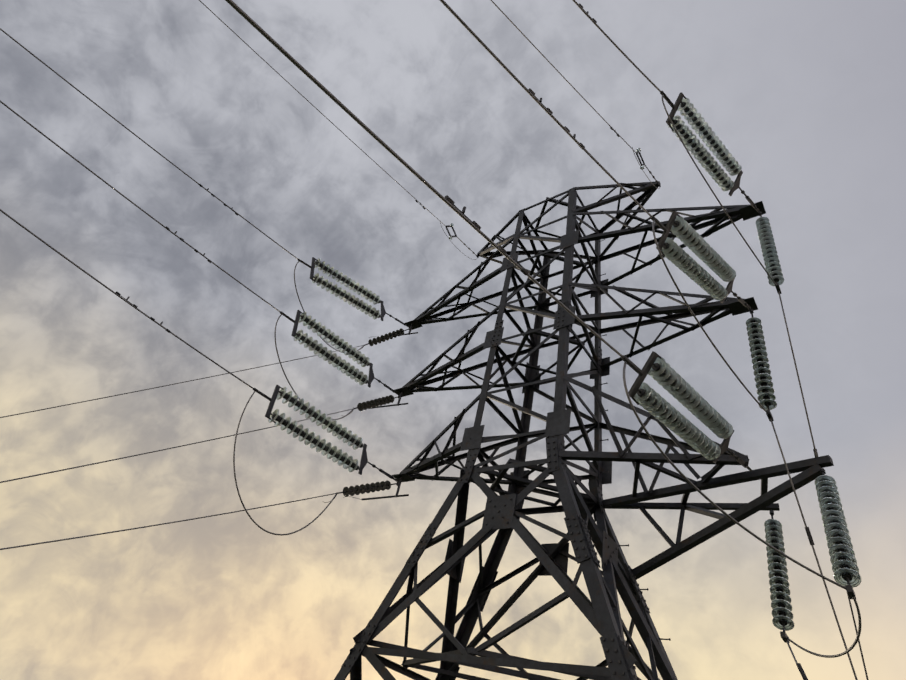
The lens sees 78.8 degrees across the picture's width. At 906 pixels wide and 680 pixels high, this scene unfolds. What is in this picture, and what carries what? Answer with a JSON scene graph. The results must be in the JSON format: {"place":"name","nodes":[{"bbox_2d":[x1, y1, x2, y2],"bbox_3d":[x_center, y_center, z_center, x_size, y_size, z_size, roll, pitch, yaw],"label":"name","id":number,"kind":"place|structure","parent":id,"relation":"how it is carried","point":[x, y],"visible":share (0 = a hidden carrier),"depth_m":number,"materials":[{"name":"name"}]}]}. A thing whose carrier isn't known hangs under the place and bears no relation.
{"place":"outdoors","nodes":[
{"label":"outdoors","id":0,"kind":"place"},
{"bbox_2d":[0,0,905,679],"label":"sky","id":1,"kind":"structure","parent":0,"point":[808,97],"materials":[{"name":"grey"}]},
{"bbox_3d":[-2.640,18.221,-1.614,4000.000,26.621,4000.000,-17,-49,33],"label":"ground","id":2,"kind":"structure","parent":0,"visible":0},
{"bbox_2d":[0,0,868,679],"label":"transmission tower","id":3,"kind":"structure","parent":2,"relation":"on","point":[502,512],"depth_m":10.53,"materials":[{"name":"metal"}]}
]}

